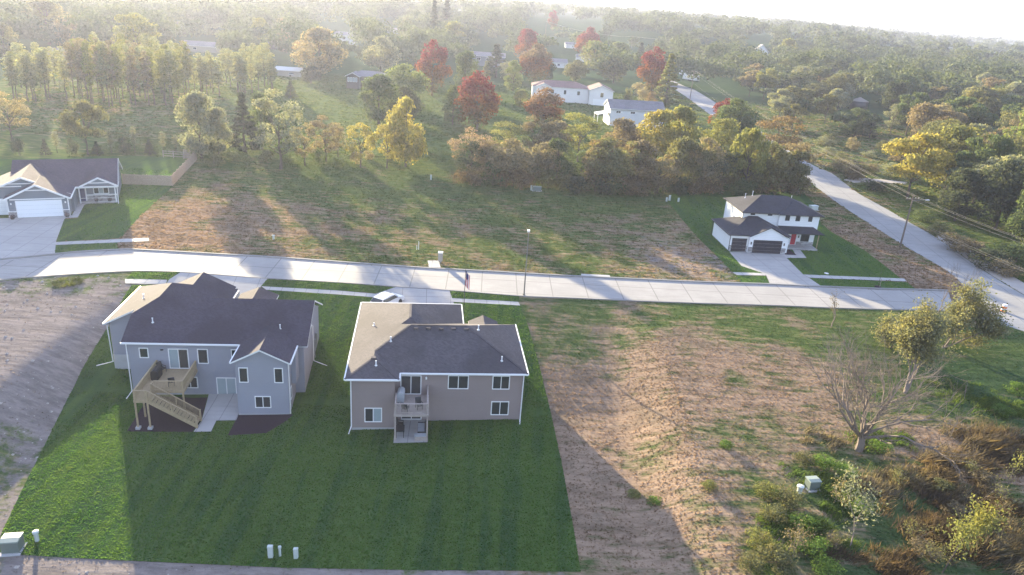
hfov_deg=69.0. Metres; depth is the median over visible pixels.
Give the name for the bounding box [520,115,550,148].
tree
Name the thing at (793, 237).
front door
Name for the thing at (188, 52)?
poplar tree
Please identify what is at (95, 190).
window
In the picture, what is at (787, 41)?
tree
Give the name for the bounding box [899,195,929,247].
utility pole
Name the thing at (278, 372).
window
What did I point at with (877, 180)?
side track
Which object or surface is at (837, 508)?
tall grass
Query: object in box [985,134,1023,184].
tree
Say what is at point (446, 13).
tree
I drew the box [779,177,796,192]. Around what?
shrub
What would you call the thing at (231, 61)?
poplar tree
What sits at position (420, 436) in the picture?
storage bench
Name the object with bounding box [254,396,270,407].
window
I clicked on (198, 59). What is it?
poplar tree
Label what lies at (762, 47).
woodland house
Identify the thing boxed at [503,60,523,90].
tree
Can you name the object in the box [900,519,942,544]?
bare bush
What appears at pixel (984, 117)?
tree
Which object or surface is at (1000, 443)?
tall grass
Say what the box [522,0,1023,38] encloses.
sky
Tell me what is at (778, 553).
weed bush
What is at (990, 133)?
tree
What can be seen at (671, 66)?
tree
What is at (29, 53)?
poplar tree
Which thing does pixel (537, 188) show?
transformer box
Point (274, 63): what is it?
poplar tree
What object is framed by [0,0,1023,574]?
ground
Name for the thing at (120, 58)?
poplar tree
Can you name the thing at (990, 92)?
tree
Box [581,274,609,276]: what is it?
storm drain
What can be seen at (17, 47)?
poplar tree
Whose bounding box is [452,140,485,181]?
tree
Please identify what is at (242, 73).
poplar tree
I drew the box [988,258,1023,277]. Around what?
shrub
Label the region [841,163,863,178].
shrub
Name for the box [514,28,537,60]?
maple tree
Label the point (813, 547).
weed bush
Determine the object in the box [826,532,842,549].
bare bush
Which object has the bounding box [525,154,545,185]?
tree
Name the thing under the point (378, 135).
tree
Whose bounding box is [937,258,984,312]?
bare tree
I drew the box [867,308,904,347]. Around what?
tree
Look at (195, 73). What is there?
poplar tree
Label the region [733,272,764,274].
sidewalk
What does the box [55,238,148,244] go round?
sidewalk
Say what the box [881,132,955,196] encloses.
tree
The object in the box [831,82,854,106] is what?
tree
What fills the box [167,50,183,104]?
poplar tree
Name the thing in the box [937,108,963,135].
tree
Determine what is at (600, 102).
garage door
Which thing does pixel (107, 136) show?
sapling
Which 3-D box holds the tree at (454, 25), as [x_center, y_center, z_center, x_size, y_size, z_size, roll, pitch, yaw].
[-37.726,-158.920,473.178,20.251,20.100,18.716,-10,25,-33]
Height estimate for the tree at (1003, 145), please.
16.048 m
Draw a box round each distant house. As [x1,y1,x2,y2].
[183,40,222,52]
[248,41,276,48]
[330,31,354,44]
[346,70,384,88]
[470,51,505,66]
[531,80,613,105]
[551,58,567,67]
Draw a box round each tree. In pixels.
[0,22,21,60]
[0,54,16,98]
[0,91,31,140]
[5,51,18,97]
[8,42,22,87]
[12,43,30,88]
[14,51,32,101]
[19,0,74,44]
[19,50,35,99]
[22,54,39,101]
[30,42,41,86]
[33,48,45,96]
[34,50,52,99]
[38,47,55,97]
[40,8,57,24]
[47,46,55,83]
[49,15,85,47]
[51,23,77,33]
[51,48,60,85]
[55,46,66,69]
[55,54,70,98]
[58,99,108,154]
[62,41,77,95]
[64,39,79,92]
[69,38,80,93]
[70,40,83,96]
[71,38,92,98]
[74,38,96,103]
[79,40,96,104]
[88,34,98,92]
[89,31,100,86]
[91,37,103,100]
[92,38,104,99]
[94,41,113,106]
[98,17,116,43]
[98,43,116,105]
[105,40,120,99]
[109,44,123,104]
[110,12,161,46]
[113,42,125,98]
[116,33,125,77]
[118,39,131,91]
[120,43,134,103]
[121,40,136,90]
[124,49,138,104]
[130,42,141,95]
[133,45,150,98]
[137,51,153,104]
[140,33,151,51]
[140,47,159,104]
[148,41,156,86]
[150,36,160,51]
[152,43,161,92]
[153,50,166,101]
[155,49,169,104]
[159,43,171,99]
[159,48,177,102]
[167,40,175,90]
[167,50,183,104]
[173,42,179,83]
[173,89,224,158]
[175,46,188,94]
[177,41,190,92]
[181,41,192,92]
[187,57,200,88]
[193,53,206,91]
[198,57,210,94]
[204,50,214,87]
[206,54,214,92]
[206,106,235,153]
[210,57,223,95]
[218,51,224,80]
[220,48,229,82]
[223,48,232,86]
[226,92,260,151]
[228,56,237,89]
[229,52,238,91]
[232,52,246,91]
[235,59,248,91]
[238,43,247,66]
[239,48,247,93]
[245,46,252,81]
[246,46,257,92]
[246,91,277,148]
[248,17,268,48]
[250,43,256,81]
[252,88,305,168]
[253,49,262,89]
[255,45,262,79]
[259,43,268,85]
[264,43,269,84]
[264,52,277,88]
[266,54,276,88]
[276,17,291,35]
[285,80,298,97]
[290,26,348,74]
[290,41,315,67]
[290,122,316,165]
[299,66,321,82]
[309,115,339,161]
[327,123,347,156]
[342,122,376,167]
[358,73,398,124]
[361,35,402,70]
[370,123,400,167]
[380,95,427,166]
[385,62,431,100]
[385,85,425,120]
[414,39,452,95]
[425,0,440,52]
[440,0,451,22]
[441,85,463,124]
[444,21,464,37]
[447,126,494,165]
[452,50,478,88]
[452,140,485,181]
[453,70,501,131]
[473,147,493,176]
[479,140,499,168]
[482,43,506,77]
[482,61,493,83]
[485,138,538,186]
[490,120,531,147]
[490,142,513,173]
[499,60,524,77]
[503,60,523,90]
[513,89,527,106]
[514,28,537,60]
[519,42,553,81]
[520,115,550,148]
[522,87,564,127]
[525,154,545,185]
[526,141,562,184]
[533,120,571,155]
[538,51,556,79]
[540,137,576,185]
[547,10,558,30]
[560,112,602,161]
[562,59,590,81]
[563,150,590,184]
[573,26,600,55]
[578,40,607,69]
[581,145,614,191]
[584,136,633,192]
[590,139,615,189]
[596,57,604,75]
[601,57,629,82]
[601,117,648,157]
[609,41,631,57]
[617,140,649,179]
[624,139,659,185]
[632,42,644,66]
[636,46,667,91]
[636,108,681,157]
[641,151,683,192]
[654,53,682,100]
[660,150,684,189]
[663,95,670,106]
[666,135,703,188]
[667,104,703,149]
[684,136,726,187]
[684,142,716,191]
[699,118,740,159]
[704,144,739,192]
[707,98,730,133]
[709,97,761,136]
[718,152,746,185]
[723,144,756,179]
[729,127,770,193]
[738,70,762,96]
[742,141,796,191]
[744,63,765,90]
[745,155,774,192]
[753,68,780,99]
[755,115,807,154]
[767,88,797,116]
[770,95,792,119]
[773,38,797,51]
[774,71,811,88]
[775,141,817,190]
[780,150,812,192]
[781,103,809,129]
[782,65,816,84]
[786,85,816,116]
[797,324,988,487]
[804,83,824,97]
[810,83,831,98]
[816,74,839,82]
[816,93,839,123]
[821,59,850,72]
[821,74,848,94]
[830,88,853,109]
[831,72,858,96]
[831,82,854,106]
[840,107,876,136]
[861,113,877,137]
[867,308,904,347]
[880,291,966,393]
[881,81,907,119]
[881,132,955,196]
[883,104,902,133]
[894,74,919,99]
[895,92,929,134]
[903,118,916,132]
[906,101,942,146]
[917,102,968,129]
[917,122,962,182]
[918,117,961,145]
[920,123,993,189]
[922,139,975,194]
[929,86,956,101]
[930,93,963,106]
[931,118,970,134]
[936,167,984,220]
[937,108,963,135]
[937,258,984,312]
[939,64,957,72]
[941,160,994,203]
[941,275,1020,353]
[944,95,998,127]
[952,123,994,140]
[953,134,1016,204]
[958,88,1001,119]
[960,85,1000,111]
[962,87,999,105]
[969,131,998,161]
[972,158,1023,228]
[974,154,1023,215]
[976,72,993,84]
[982,76,1008,88]
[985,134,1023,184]
[991,88,1007,108]
[993,107,1023,128]
[993,121,1017,134]
[994,95,1023,116]
[997,102,1023,124]
[997,113,1023,136]
[998,81,1023,117]
[1002,108,1023,172]
[1003,182,1023,244]
[1008,169,1023,196]
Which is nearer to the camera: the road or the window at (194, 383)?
the window at (194, 383)
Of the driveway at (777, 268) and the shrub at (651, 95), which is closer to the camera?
the driveway at (777, 268)
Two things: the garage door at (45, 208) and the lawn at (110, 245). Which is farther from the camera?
the garage door at (45, 208)
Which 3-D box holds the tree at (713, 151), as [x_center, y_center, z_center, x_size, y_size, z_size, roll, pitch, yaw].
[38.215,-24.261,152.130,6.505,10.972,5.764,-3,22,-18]
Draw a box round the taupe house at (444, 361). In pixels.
[344,302,528,440]
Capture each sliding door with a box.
[168,348,189,368]
[216,377,236,393]
[400,375,421,393]
[401,414,421,419]
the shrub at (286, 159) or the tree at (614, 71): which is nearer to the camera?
the shrub at (286, 159)
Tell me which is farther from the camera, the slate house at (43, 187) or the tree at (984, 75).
the tree at (984, 75)
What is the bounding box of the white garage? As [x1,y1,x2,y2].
[564,42,577,48]
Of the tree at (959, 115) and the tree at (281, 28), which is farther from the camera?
the tree at (281, 28)
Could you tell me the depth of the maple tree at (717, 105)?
216.19 m
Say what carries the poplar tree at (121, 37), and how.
on the ground at (58, 344)
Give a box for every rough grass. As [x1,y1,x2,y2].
[0,272,1023,574]
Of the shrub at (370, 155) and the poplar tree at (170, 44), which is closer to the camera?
the shrub at (370, 155)
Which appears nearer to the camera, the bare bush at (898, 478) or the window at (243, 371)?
the bare bush at (898, 478)
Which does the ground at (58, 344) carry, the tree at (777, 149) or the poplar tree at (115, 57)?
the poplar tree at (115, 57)
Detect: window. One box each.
[93,188,108,193]
[138,348,148,357]
[188,377,197,387]
[197,349,208,363]
[238,367,248,382]
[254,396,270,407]
[274,368,283,382]
[364,408,381,421]
[448,375,468,388]
[490,401,508,414]
[492,376,509,389]
[800,235,809,241]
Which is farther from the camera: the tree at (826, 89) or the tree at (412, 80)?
the tree at (826, 89)
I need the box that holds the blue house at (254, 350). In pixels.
[96,272,326,429]
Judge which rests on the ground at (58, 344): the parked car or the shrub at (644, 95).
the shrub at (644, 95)
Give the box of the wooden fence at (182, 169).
[121,149,196,185]
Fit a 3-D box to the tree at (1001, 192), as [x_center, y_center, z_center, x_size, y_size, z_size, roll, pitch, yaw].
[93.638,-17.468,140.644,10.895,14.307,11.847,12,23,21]
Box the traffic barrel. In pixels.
[1000,304,1007,312]
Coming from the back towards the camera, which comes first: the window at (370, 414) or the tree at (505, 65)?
the tree at (505, 65)
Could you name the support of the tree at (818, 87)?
on the ground at (58, 344)
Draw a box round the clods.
[0,275,176,574]
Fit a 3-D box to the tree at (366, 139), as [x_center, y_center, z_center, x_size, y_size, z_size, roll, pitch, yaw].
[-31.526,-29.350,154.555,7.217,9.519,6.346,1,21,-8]
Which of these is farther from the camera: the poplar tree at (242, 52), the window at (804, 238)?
the poplar tree at (242, 52)
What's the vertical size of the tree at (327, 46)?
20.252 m
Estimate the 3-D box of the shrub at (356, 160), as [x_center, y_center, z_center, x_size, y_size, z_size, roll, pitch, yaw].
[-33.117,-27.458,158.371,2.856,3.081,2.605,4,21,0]
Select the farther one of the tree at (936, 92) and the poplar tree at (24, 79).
the tree at (936, 92)
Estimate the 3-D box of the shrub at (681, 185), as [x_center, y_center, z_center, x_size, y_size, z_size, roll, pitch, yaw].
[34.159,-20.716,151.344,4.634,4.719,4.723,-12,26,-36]
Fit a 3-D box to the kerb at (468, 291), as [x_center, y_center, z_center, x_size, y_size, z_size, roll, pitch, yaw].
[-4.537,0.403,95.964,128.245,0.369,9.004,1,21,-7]
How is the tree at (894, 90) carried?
on the ground at (58, 344)
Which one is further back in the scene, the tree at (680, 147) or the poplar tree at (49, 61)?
the poplar tree at (49, 61)
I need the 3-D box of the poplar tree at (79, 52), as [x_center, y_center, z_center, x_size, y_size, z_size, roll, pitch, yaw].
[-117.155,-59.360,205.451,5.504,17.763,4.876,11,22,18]
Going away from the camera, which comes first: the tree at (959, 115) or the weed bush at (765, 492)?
the weed bush at (765, 492)
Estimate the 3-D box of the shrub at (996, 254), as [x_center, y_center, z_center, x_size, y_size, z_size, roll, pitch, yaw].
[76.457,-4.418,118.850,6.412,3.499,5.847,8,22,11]
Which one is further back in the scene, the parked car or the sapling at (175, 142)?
the sapling at (175, 142)
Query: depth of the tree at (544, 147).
148.45 m
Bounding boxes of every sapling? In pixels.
[51,131,60,152]
[104,130,113,152]
[128,126,137,152]
[158,131,166,152]
[171,135,179,152]
[831,458,887,547]
[941,493,1015,572]
[1009,449,1023,477]
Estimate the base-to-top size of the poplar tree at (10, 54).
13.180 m
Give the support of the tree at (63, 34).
on the ground at (58, 344)
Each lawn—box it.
[0,155,186,182]
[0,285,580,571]
[55,242,118,252]
[56,183,171,241]
[128,271,177,278]
[262,279,393,292]
[450,291,518,301]
[668,191,899,277]
[738,275,768,282]
[810,278,914,288]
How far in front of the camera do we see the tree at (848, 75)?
329.81 m
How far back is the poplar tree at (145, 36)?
252.83 m
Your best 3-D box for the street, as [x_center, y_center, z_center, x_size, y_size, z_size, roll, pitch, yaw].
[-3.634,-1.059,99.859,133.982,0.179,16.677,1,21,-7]
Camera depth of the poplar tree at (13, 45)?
223.32 m
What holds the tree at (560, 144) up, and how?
on the ground at (58, 344)
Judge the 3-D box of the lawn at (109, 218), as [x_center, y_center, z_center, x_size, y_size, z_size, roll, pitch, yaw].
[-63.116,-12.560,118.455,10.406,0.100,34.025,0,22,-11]
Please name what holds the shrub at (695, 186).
on the ground at (58, 344)
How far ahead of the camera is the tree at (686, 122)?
174.83 m
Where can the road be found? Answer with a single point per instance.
(923, 243)
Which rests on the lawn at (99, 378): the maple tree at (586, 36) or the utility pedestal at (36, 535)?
the utility pedestal at (36, 535)
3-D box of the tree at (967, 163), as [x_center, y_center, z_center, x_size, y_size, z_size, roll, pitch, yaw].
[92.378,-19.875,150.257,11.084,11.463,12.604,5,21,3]
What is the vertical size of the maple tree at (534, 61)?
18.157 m
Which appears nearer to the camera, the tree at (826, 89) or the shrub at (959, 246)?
the shrub at (959, 246)
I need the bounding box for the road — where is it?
[666,81,1023,330]
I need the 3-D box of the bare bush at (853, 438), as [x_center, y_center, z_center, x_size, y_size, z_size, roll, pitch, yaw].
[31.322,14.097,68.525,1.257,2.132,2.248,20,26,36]
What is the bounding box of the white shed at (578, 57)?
[575,54,591,61]
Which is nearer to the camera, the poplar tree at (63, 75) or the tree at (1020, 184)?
the tree at (1020, 184)
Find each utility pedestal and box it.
[32,529,39,541]
[267,545,273,557]
[293,547,298,558]
[797,484,803,493]
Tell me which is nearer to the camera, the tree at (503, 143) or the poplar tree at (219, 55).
the tree at (503, 143)
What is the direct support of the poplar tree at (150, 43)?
on the ground at (58, 344)
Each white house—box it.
[594,99,664,127]
[705,193,824,253]
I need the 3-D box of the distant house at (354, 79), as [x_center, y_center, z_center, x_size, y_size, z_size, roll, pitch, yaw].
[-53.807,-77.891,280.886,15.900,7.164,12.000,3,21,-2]
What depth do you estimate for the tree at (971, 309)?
87.59 m
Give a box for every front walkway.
[65,204,84,217]
[781,250,805,257]
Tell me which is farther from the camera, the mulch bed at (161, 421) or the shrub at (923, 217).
the shrub at (923, 217)
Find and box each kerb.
[0,248,948,290]
[0,270,944,310]
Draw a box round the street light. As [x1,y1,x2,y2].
[523,229,529,294]
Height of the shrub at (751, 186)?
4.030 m
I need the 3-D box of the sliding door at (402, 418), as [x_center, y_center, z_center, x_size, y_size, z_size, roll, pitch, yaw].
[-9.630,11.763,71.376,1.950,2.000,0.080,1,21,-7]
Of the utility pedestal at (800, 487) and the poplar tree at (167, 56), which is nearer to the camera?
the utility pedestal at (800, 487)
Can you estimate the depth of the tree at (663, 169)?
148.89 m
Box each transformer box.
[0,532,27,556]
[532,186,541,191]
[803,476,821,492]
[809,205,818,210]
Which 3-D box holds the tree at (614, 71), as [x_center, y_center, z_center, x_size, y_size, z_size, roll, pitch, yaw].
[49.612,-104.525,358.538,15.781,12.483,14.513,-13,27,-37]
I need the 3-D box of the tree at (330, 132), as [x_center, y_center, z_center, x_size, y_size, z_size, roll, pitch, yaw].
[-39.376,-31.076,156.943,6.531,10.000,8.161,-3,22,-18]
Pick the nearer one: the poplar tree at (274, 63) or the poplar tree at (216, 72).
the poplar tree at (216, 72)
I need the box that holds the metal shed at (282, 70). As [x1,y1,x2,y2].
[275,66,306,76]
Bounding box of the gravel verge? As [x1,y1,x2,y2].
[937,235,1023,293]
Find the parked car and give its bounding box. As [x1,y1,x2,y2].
[370,291,404,302]
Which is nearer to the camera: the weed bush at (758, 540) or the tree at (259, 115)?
the weed bush at (758, 540)
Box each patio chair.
[156,361,166,371]
[168,377,174,386]
[396,417,403,424]
[401,404,409,413]
[415,396,422,409]
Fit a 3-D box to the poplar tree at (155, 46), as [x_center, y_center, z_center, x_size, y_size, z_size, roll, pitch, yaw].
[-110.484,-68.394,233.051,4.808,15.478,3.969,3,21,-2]
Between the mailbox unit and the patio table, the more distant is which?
the mailbox unit
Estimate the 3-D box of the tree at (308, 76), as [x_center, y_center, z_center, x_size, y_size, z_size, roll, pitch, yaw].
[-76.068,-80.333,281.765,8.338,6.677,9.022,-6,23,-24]
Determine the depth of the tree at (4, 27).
286.31 m
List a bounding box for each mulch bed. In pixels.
[127,396,206,431]
[228,414,291,434]
[785,249,795,254]
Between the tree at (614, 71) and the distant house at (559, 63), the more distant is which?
the distant house at (559, 63)
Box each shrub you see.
[10,136,24,154]
[38,139,52,154]
[64,136,80,154]
[90,141,103,155]
[118,137,131,154]
[143,139,156,154]
[224,151,241,160]
[258,149,277,161]
[278,155,295,163]
[310,150,327,163]
[326,156,346,166]
[349,151,361,163]
[364,150,374,159]
[449,168,481,182]
[460,164,491,186]
[478,161,508,185]
[563,175,589,194]
[585,171,614,194]
[623,87,633,99]
[631,81,646,94]
[637,86,649,100]
[639,173,671,196]
[645,91,657,100]
[659,179,688,193]
[668,175,692,196]
[684,175,708,194]
[690,172,720,194]
[725,179,750,195]
[734,177,757,193]
[753,177,776,194]
[765,174,790,194]
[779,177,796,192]
[785,177,817,195]
[814,136,836,145]
[821,131,840,143]
[821,146,840,155]
[829,158,853,171]
[833,152,847,161]
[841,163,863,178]
[843,170,864,179]
[845,137,861,149]
[854,163,872,177]
[860,150,876,157]
[861,164,880,173]
[861,178,887,190]
[875,140,888,149]
[882,162,903,176]
[888,149,909,161]
[912,209,936,221]
[928,220,954,235]
[934,230,978,251]
[950,238,989,259]
[968,248,1013,270]
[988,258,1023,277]
[993,241,1023,264]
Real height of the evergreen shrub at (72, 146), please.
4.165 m
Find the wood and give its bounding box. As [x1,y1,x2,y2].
[0,0,1023,125]
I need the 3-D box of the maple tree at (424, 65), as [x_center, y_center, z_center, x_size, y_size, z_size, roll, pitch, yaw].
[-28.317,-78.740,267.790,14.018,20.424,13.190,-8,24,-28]
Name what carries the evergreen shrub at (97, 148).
on the ground at (58, 344)
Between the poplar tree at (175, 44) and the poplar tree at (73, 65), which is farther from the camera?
the poplar tree at (175, 44)
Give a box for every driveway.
[0,216,64,260]
[167,271,266,293]
[376,287,453,303]
[730,251,818,284]
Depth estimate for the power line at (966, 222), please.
113.50 m
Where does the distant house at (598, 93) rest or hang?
on the ground at (58, 344)
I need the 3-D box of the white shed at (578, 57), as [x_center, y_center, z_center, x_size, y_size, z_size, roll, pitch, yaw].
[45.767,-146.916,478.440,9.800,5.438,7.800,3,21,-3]
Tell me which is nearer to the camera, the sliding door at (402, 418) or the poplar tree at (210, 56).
the sliding door at (402, 418)
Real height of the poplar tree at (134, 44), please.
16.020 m
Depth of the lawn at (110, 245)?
101.35 m
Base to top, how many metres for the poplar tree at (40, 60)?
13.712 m
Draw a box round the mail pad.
[428,260,439,266]
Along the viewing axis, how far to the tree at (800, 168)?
156.19 m
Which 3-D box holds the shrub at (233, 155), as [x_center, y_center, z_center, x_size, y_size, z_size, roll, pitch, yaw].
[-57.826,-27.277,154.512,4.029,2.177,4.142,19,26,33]
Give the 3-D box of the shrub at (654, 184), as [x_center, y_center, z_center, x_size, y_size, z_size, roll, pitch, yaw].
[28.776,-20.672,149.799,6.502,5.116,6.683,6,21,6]
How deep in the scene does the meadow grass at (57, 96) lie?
219.70 m
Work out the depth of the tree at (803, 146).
157.15 m
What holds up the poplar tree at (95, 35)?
on the ground at (58, 344)
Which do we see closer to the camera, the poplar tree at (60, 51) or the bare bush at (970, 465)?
the bare bush at (970, 465)
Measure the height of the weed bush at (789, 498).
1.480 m
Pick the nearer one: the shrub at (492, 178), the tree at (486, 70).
the shrub at (492, 178)
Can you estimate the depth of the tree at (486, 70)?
308.16 m
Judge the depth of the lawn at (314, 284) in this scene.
94.09 m
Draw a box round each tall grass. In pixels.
[752,377,1023,561]
[800,425,1023,574]
[910,414,1023,495]
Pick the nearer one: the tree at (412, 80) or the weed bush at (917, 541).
the weed bush at (917, 541)
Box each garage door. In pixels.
[0,199,8,214]
[15,199,63,217]
[592,99,605,105]
[730,238,746,250]
[751,240,782,253]
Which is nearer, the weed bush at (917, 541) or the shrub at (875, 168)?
the weed bush at (917, 541)
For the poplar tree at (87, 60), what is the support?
on the ground at (58, 344)
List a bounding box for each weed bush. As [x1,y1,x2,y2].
[626,488,640,499]
[646,495,661,505]
[701,479,718,490]
[718,439,732,449]
[736,551,768,574]
[744,525,774,551]
[753,480,782,501]
[756,541,799,574]
[758,503,788,524]
[777,487,809,509]
[788,511,821,534]
[792,450,814,466]
[793,533,832,559]
[809,452,838,471]
[810,554,847,574]
[832,461,857,477]
[846,499,873,515]
[869,439,894,453]
[907,535,942,562]
[926,477,957,493]
[940,499,973,522]
[965,468,1000,491]
[972,414,996,428]
[1004,381,1023,396]
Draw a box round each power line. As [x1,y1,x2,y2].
[696,81,905,214]
[907,197,1022,268]
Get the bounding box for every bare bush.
[777,482,796,493]
[779,528,806,551]
[784,516,806,549]
[788,523,815,555]
[791,526,821,541]
[826,529,848,548]
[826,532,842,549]
[830,289,844,326]
[830,476,856,506]
[847,430,855,448]
[880,443,895,460]
[888,463,923,485]
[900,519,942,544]
[922,539,956,566]
[962,459,981,475]
[987,481,1008,502]
[991,460,1018,485]
[992,496,1018,525]
[996,475,1016,498]
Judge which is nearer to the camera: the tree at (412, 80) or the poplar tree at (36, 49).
the poplar tree at (36, 49)
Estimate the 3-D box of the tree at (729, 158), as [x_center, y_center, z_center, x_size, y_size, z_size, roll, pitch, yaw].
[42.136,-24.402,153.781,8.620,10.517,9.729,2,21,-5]
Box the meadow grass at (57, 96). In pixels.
[0,66,985,200]
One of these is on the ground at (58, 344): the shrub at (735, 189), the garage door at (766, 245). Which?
the shrub at (735, 189)
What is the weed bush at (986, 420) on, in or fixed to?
on the ground at (58, 344)
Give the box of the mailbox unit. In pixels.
[438,251,442,262]
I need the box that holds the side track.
[844,178,906,183]
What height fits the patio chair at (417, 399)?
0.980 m
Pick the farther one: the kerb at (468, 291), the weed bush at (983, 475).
the kerb at (468, 291)
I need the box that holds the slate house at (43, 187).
[0,158,122,217]
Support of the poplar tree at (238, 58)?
on the ground at (58, 344)
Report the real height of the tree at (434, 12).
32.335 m
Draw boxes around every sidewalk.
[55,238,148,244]
[125,279,166,283]
[262,286,375,296]
[450,298,519,304]
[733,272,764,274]
[803,274,905,280]
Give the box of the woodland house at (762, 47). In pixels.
[755,44,768,53]
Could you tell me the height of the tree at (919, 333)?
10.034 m
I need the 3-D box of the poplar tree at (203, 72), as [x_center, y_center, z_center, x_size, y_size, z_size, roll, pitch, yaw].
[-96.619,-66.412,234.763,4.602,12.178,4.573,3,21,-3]
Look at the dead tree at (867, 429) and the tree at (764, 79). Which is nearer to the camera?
the dead tree at (867, 429)
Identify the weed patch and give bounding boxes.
[52,276,84,287]
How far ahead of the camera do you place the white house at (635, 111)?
232.17 m
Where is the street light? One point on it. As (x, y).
(528, 230)
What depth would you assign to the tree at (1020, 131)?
173.16 m
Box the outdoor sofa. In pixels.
[417,421,425,432]
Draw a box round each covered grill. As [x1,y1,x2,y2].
[150,365,162,380]
[397,386,404,402]
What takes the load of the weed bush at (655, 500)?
on the ground at (58, 344)
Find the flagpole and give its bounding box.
[463,269,469,316]
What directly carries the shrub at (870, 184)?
on the ground at (58, 344)
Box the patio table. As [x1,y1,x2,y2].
[396,425,404,437]
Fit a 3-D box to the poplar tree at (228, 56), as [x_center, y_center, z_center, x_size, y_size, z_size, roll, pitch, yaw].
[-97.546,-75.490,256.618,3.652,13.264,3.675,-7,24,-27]
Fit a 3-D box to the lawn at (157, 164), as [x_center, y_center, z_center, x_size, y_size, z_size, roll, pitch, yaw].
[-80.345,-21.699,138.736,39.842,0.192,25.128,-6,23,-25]
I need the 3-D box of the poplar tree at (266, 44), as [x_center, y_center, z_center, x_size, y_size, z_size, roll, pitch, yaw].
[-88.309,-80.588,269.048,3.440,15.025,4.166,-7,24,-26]
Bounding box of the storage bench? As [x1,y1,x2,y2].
[414,433,425,440]
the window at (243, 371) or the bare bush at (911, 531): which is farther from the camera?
the window at (243, 371)
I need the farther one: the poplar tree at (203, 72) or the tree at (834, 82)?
the tree at (834, 82)
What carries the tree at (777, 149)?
on the lawn at (804, 198)
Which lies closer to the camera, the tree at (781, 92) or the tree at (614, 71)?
the tree at (781, 92)
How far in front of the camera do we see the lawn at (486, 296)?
94.17 m
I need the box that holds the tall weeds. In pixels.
[815,475,1023,574]
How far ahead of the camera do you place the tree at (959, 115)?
234.96 m
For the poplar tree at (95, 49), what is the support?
on the ground at (58, 344)
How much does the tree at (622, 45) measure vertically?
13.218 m
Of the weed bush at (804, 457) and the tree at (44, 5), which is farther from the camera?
the tree at (44, 5)
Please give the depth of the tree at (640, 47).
460.93 m
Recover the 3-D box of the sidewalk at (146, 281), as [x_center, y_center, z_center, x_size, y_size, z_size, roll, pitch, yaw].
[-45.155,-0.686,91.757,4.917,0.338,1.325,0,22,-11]
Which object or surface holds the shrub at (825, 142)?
on the ground at (58, 344)
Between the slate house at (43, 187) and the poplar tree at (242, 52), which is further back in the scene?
the poplar tree at (242, 52)
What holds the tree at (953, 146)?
on the ground at (58, 344)
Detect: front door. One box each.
[79,188,86,200]
[789,234,796,244]
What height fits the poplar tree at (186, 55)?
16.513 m
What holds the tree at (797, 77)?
on the ground at (58, 344)
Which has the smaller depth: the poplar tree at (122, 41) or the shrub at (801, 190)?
the shrub at (801, 190)
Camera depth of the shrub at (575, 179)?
146.04 m
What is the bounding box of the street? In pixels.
[0,250,951,309]
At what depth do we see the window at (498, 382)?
71.28 m
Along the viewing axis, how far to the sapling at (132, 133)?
153.91 m
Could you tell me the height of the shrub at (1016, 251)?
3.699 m
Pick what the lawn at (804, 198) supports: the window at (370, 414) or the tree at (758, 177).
the tree at (758, 177)
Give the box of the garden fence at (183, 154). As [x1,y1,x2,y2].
[162,150,189,158]
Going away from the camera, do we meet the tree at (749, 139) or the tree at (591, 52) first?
the tree at (749, 139)
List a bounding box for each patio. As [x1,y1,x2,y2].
[194,393,238,431]
[393,421,427,442]
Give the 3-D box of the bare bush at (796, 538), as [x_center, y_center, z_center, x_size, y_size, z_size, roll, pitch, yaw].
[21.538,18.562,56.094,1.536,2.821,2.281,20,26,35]
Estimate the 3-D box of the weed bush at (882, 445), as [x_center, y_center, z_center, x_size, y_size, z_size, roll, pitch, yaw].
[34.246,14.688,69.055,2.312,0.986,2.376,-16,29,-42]
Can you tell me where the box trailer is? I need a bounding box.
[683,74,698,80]
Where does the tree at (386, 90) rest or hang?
on the ground at (58, 344)
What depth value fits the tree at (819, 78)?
341.31 m
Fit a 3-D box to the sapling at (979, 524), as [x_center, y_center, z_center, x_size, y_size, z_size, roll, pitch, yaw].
[33.407,17.899,54.226,4.541,7.186,3.349,4,21,0]
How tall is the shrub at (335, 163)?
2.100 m
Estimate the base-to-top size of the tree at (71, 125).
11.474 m
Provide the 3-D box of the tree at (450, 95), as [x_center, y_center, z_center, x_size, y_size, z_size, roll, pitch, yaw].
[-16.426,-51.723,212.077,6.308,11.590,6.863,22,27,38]
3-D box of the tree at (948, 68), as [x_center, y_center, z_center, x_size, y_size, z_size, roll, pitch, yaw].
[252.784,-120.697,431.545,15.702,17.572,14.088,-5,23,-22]
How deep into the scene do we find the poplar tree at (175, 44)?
244.33 m
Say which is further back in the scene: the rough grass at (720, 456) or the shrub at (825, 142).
the shrub at (825, 142)
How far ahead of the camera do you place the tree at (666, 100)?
284.12 m
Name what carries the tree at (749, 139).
on the lawn at (804, 198)
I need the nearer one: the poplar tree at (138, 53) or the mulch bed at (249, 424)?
the mulch bed at (249, 424)
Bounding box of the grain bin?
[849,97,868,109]
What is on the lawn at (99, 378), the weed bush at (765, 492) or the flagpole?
the flagpole
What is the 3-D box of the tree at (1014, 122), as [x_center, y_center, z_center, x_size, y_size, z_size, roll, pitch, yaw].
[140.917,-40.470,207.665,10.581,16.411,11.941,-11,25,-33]
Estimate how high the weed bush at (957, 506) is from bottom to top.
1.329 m
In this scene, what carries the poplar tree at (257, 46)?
on the ground at (58, 344)
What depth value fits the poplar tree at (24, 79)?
200.94 m
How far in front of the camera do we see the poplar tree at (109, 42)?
214.52 m
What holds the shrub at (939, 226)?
on the ground at (58, 344)

